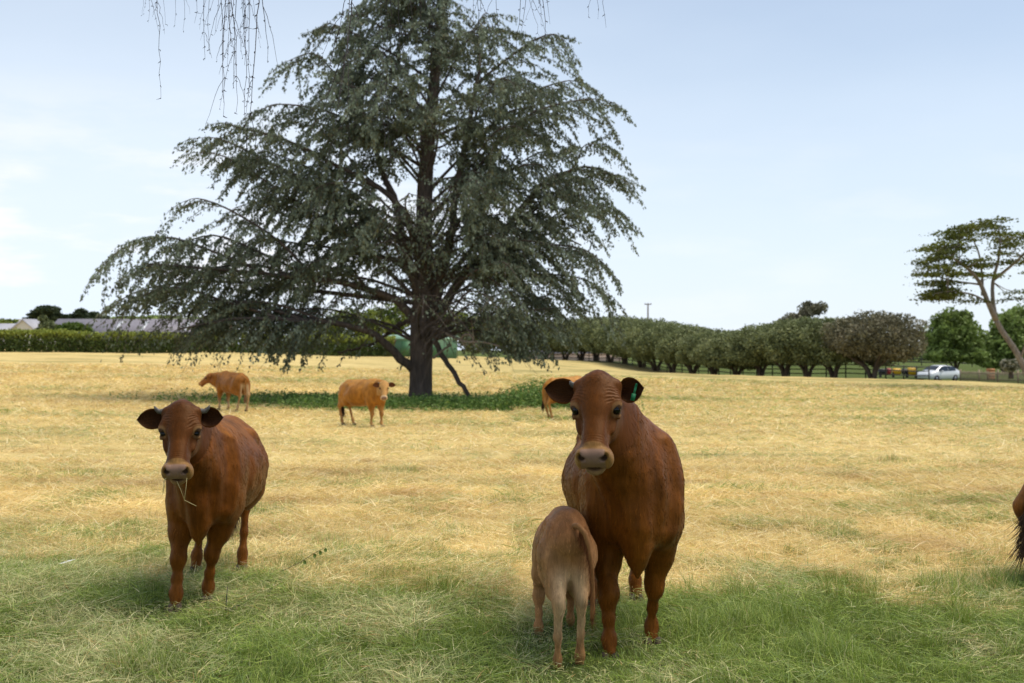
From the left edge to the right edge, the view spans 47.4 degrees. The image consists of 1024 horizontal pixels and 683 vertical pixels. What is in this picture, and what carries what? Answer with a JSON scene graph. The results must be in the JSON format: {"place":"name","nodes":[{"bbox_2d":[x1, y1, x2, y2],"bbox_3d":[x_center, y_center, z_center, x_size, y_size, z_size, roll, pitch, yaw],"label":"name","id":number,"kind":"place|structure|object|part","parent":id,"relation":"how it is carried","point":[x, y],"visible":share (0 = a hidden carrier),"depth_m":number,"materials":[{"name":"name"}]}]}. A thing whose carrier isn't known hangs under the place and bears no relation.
{"place":"outdoors","nodes":[
{"label":"outdoors","id":0,"kind":"place"},
{"bbox_2d":[110,315,204,318],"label":"distant tree","id":1,"kind":"object","parent":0,"point":[143,317],"visible":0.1,"depth_m":198.12,"materials":[{"name":"green plant"}]},
{"bbox_2d":[0,505,1023,682],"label":"green grass","id":2,"kind":"structure","parent":0,"point":[821,647],"depth_m":6.77,"materials":[{"name":"green plant"}]},
{"bbox_2d":[0,350,1023,682],"bbox_3d":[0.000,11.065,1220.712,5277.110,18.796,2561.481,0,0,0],"label":"field","id":3,"kind":"structure","parent":0,"point":[610,368],"depth_m":20.43,"materials":[{"name":"beige plant"}]},
{"bbox_2d":[0,323,15,329],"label":"cottage","id":4,"kind":"structure","parent":3,"relation":"on","point":[6,325],"depth_m":126.31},
{"bbox_2d":[0,318,18,322],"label":"distant tree","id":5,"kind":"object","parent":3,"relation":"on","point":[3,320],"visible":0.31,"depth_m":199.07,"materials":[{"name":"green plant"}]},
{"bbox_2d":[9,319,55,345],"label":"cottage","id":6,"kind":"structure","parent":3,"relation":"on","point":[27,324],"depth_m":119.50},
{"bbox_2d":[22,305,62,321],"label":"pine tree","id":7,"kind":"object","parent":3,"relation":"on","point":[54,313],"visible":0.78,"depth_m":189.11,"materials":[{"name":"green plant"}]},
{"bbox_2d":[35,315,56,336],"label":"garden tree","id":8,"kind":"object","parent":3,"relation":"on","point":[45,322],"visible":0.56,"depth_m":111.67,"materials":[{"name":"green plant"}]},
{"bbox_2d":[53,321,94,337],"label":"garden bush","id":9,"kind":"object","parent":3,"relation":"on","point":[76,326],"visible":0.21,"depth_m":110.29,"materials":[{"name":"green plant"}]},
{"bbox_2d":[61,307,109,318],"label":"pine tree","id":10,"kind":"object","parent":3,"relation":"on","point":[80,313],"visible":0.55,"depth_m":189.24,"materials":[{"name":"green plant"}]},
{"bbox_2d":[55,319,232,349],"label":"house","id":11,"kind":"structure","parent":3,"relation":"on","point":[135,324],"depth_m":126.56,"materials":[{"name":"stone"}]},
{"bbox_2d":[0,327,395,356],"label":"hedge","id":12,"kind":"object","parent":3,"relation":"on","point":[21,338],"visible":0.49,"depth_m":106.44,"materials":[{"name":"green plant"}]},
{"bbox_2d":[137,399,268,611],"bbox_3d":[-2.007,1.023,7.777,0.649,1.341,2.032,0,0,-5],"label":"cow","id":13,"kind":"object","parent":3,"relation":"on","point":[217,461],"visible":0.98,"depth_m":7.28},
{"bbox_2d":[162,478,195,505],"bbox_3d":[-1.941,0.879,6.797,0.200,0.166,0.003,0,0,0],"label":"straw","id":14,"kind":"object","parent":13,"relation":"hanging from","point":[180,489],"visible":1,"depth_m":6.80,"materials":[{"name":"beige plant"}]},
{"bbox_2d":[198,371,250,411],"bbox_3d":[-9.310,1.606,38.091,2.264,1.297,0.750,0,0,39],"label":"cow","id":15,"kind":"object","parent":3,"relation":"on","point":[228,383],"visible":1,"depth_m":37.62},
{"bbox_2d":[226,586,248,612],"bbox_3d":[-1.674,1.579,7.105,0.147,0.170,0.030,0,0,-8],"label":"dead twig","id":16,"kind":"object","parent":3,"relation":"on","point":[234,606],"visible":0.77,"depth_m":7.10,"materials":[{"name":"brown wood"}]},
{"bbox_2d":[280,547,326,571],"bbox_3d":[-1.474,1.539,8.230,0.336,0.154,0.022,0,0,-22],"label":"green sprig","id":17,"kind":"object","parent":3,"relation":"on","point":[314,555],"visible":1,"depth_m":8.26,"materials":[{"name":"green plant"}]},
{"bbox_2d":[76,0,645,397],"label":"cedar tree","id":18,"kind":"object","parent":3,"relation":"on","point":[474,187],"visible":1,"depth_m":43.58,"materials":[{"name":"green plant"}]},
{"bbox_2d":[337,378,394,427],"bbox_3d":[-3.869,1.618,30.941,2.086,1.290,0.776,0,0,42],"label":"cow","id":19,"kind":"object","parent":3,"relation":"on","point":[371,393],"visible":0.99,"depth_m":30.69},
{"bbox_2d":[141,0,605,179],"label":"weeping birch","id":20,"kind":"object","parent":3,"relation":"on","point":[256,28],"visible":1,"depth_m":5.42,"materials":[{"name":"green plant"}]},
{"bbox_2d":[109,377,656,412],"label":"weeds","id":21,"kind":"object","parent":3,"relation":"on","point":[532,397],"visible":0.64,"depth_m":40.50,"materials":[{"name":"green plant"}]},
{"bbox_2d":[305,303,506,352],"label":"willow tree","id":22,"kind":"object","parent":3,"relation":"on","point":[372,312],"visible":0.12,"depth_m":134.54,"materials":[{"name":"green plant"}]},
{"bbox_2d":[389,335,457,358],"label":"shed","id":23,"kind":"structure","parent":3,"relation":"on","point":[401,344],"depth_m":114.00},
{"bbox_2d":[401,341,409,355],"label":"door","id":24,"kind":"structure","parent":23,"relation":"in","point":[404,344],"depth_m":113.93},
{"bbox_2d":[458,320,547,357],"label":"dark tree","id":25,"kind":"object","parent":3,"relation":"on","point":[475,350],"visible":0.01,"depth_m":159.12,"materials":[{"name":"green plant"}]},
{"bbox_2d":[0,451,1023,618],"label":"dry hay","id":26,"kind":"object","parent":3,"relation":"on","point":[372,474],"visible":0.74,"depth_m":12.24,"materials":[{"name":"yellow plant"}]},
{"bbox_2d":[0,361,1023,466],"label":"distant hay","id":27,"kind":"object","parent":3,"relation":"on","point":[756,387],"visible":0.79,"depth_m":39.09,"materials":[{"name":"yellow plant"}]},
{"bbox_2d":[523,321,555,359],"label":"tree","id":28,"kind":"object","parent":3,"relation":"on","point":[541,344],"visible":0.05,"depth_m":145.63,"materials":[{"name":"green plant"}]},
{"bbox_2d":[537,319,583,359],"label":"tree","id":29,"kind":"object","parent":3,"relation":"on","point":[551,339],"visible":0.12,"depth_m":143.31,"materials":[{"name":"green plant"}]},
{"bbox_2d":[541,375,581,419],"bbox_3d":[1.780,1.645,34.113,2.304,1.294,0.693,0,0,-40],"label":"cow","id":30,"kind":"object","parent":3,"relation":"on","point":[546,400],"visible":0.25,"depth_m":33.52},
{"bbox_2d":[531,506,598,669],"bbox_3d":[0.280,1.269,6.441,0.353,0.841,1.414,0,0,2],"label":"calf","id":31,"kind":"object","parent":3,"relation":"on","point":[564,554],"visible":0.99,"depth_m":5.82},
{"bbox_2d":[552,317,588,360],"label":"tree","id":32,"kind":"object","parent":3,"relation":"on","point":[560,347],"visible":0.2,"depth_m":140.74,"materials":[{"name":"green plant"}]},
{"bbox_2d":[526,350,620,361],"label":"barn","id":33,"kind":"structure","parent":3,"relation":"on","point":[601,357],"depth_m":175.49,"materials":[{"name":"stone"}]},
{"bbox_2d":[565,317,605,360],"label":"tree","id":34,"kind":"object","parent":3,"relation":"on","point":[595,355],"visible":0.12,"depth_m":139.47,"materials":[{"name":"green plant"}]},
{"bbox_2d":[577,315,621,361],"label":"tree","id":35,"kind":"object","parent":3,"relation":"on","point":[587,344],"visible":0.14,"depth_m":135.98,"materials":[{"name":"green plant"}]},
{"bbox_2d":[544,369,684,658],"bbox_3d":[0.621,0.918,6.700,0.734,1.543,2.082,0,0,8],"label":"cow","id":36,"kind":"object","parent":3,"relation":"on","point":[623,482],"visible":0.94,"depth_m":6.06},
{"bbox_2d":[589,315,640,363],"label":"tree","id":37,"kind":"object","parent":3,"relation":"on","point":[598,338],"visible":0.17,"depth_m":131.30,"materials":[{"name":"green plant"}]},
{"bbox_2d":[604,317,653,367],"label":"tree","id":38,"kind":"object","parent":3,"relation":"on","point":[612,348],"visible":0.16,"depth_m":126.59,"materials":[{"name":"green plant"}]},
{"bbox_2d":[617,317,670,370],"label":"tree","id":39,"kind":"object","parent":3,"relation":"on","point":[638,330],"visible":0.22,"depth_m":122.54,"materials":[{"name":"green plant"}]},
{"bbox_2d":[644,303,651,319],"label":"utility pole","id":40,"kind":"object","parent":3,"relation":"on","point":[647,304],"visible":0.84,"depth_m":157.94,"materials":[{"name":"grey wood"}]},
{"bbox_2d":[633,321,688,372],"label":"tree","id":41,"kind":"object","parent":3,"relation":"on","point":[652,336],"visible":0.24,"depth_m":118.24,"materials":[{"name":"green plant"}]},
{"bbox_2d":[654,324,708,373],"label":"tree","id":42,"kind":"object","parent":3,"relation":"on","point":[667,349],"visible":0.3,"depth_m":113.33,"materials":[{"name":"green plant"}]},
{"bbox_2d":[674,327,730,374],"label":"tree","id":43,"kind":"object","parent":3,"relation":"on","point":[686,351],"visible":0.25,"depth_m":109.08,"materials":[{"name":"green plant"}]},
{"bbox_2d":[527,351,929,379],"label":"post and rail fence","id":44,"kind":"object","parent":3,"relation":"on","point":[826,373],"visible":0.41,"depth_m":99.92,"materials":[{"name":"brown wood"}]},
{"bbox_2d":[694,329,768,374],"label":"tree","id":45,"kind":"object","parent":3,"relation":"on","point":[712,356],"visible":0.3,"depth_m":104.99,"materials":[{"name":"green plant"}]},
{"bbox_2d":[718,323,774,375],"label":"tree","id":46,"kind":"object","parent":3,"relation":"on","point":[735,353],"visible":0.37,"depth_m":101.48,"materials":[{"name":"green plant"}]},
{"bbox_2d":[741,319,808,376],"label":"tree","id":47,"kind":"object","parent":3,"relation":"on","point":[760,340],"visible":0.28,"depth_m":99.50,"materials":[{"name":"green plant"}]},
{"bbox_2d":[761,316,835,376],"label":"tree","id":48,"kind":"object","parent":3,"relation":"on","point":[788,328],"visible":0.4,"depth_m":97.19,"materials":[{"name":"green plant"}]},
{"bbox_2d":[778,300,828,322],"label":"gum tree","id":49,"kind":"object","parent":3,"relation":"on","point":[809,308],"visible":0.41,"depth_m":149.52,"materials":[{"name":"green plant"}]},
{"bbox_2d":[788,316,875,377],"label":"tree","id":50,"kind":"object","parent":3,"relation":"on","point":[838,361],"visible":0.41,"depth_m":94.99,"materials":[{"name":"green plant"}]},
{"bbox_2d":[819,309,929,378],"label":"tree","id":51,"kind":"object","parent":3,"relation":"on","point":[894,339],"visible":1,"depth_m":91.41,"materials":[{"name":"green plant"}]},
{"bbox_2d":[878,368,915,377],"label":"barrel jump","id":52,"kind":"object","parent":3,"relation":"on","point":[898,372],"visible":0.74,"depth_m":117.73,"materials":[{"name":"yellow paint"}]},
{"bbox_2d":[903,354,958,361],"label":"distant tree","id":53,"kind":"object","parent":3,"relation":"on","point":[919,360],"visible":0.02,"depth_m":207.02,"materials":[{"name":"green plant"}]},
{"bbox_2d":[851,356,1023,366],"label":"post and rail fence","id":54,"kind":"object","parent":3,"relation":"on","point":[921,359],"visible":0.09,"depth_m":152.71,"materials":[{"name":"brown wood"}]},
{"bbox_2d":[917,365,959,380],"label":"parked car","id":55,"kind":"object","parent":3,"relation":"on","point":[939,372],"visible":0.87,"depth_m":104.25,"materials":[{"name":"white paint"}]},
{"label":"window","id":56,"kind":"part","parent":55,"relation":"part of","materials":[{"name":"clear glass"}]},
{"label":"window","id":57,"kind":"part","parent":55,"relation":"part of","materials":[{"name":"black glass"}]},
{"bbox_2d":[920,306,992,369],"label":"lime tree","id":58,"kind":"object","parent":3,"relation":"on","point":[955,336],"visible":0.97,"depth_m":114.62,"materials":[{"name":"green plant"}]},
{"bbox_2d":[905,215,1023,374],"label":"leaning tree","id":59,"kind":"object","parent":3,"relation":"on","point":[944,292],"visible":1,"depth_m":69.38,"materials":[{"name":"green plant"}]},
{"bbox_2d":[960,369,1023,383],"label":"picket fence","id":60,"kind":"object","parent":3,"relation":"on","point":[980,379],"visible":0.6,"depth_m":97.48,"materials":[{"name":"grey wood"}]},
{"bbox_2d":[976,303,1023,372],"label":"leafy tree","id":61,"kind":"object","parent":3,"relation":"on","point":[996,346],"visible":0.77,"depth_m":123.79,"materials":[{"name":"green plant"}]},
{"bbox_2d":[999,358,1020,378],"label":"flowering bush","id":62,"kind":"object","parent":3,"relation":"on","point":[1010,367],"visible":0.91,"depth_m":91.70,"materials":[{"name":"green plant"}]},
{"bbox_2d":[1005,484,1023,581],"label":"cow","id":63,"kind":"object","parent":3,"relation":"on","point":[1018,505],"visible":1,"depth_m":8.01},
{"bbox_2d":[0,0,1023,349],"label":"sky","id":64,"kind":"structure","parent":0,"point":[785,154],"materials":[{"name":"blue"}]},
{"bbox_2d":[986,369,994,378],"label":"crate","id":65,"kind":"object","parent":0,"point":[989,370],"visible":0.49,"depth_m":111.68,"materials":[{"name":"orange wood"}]}
]}

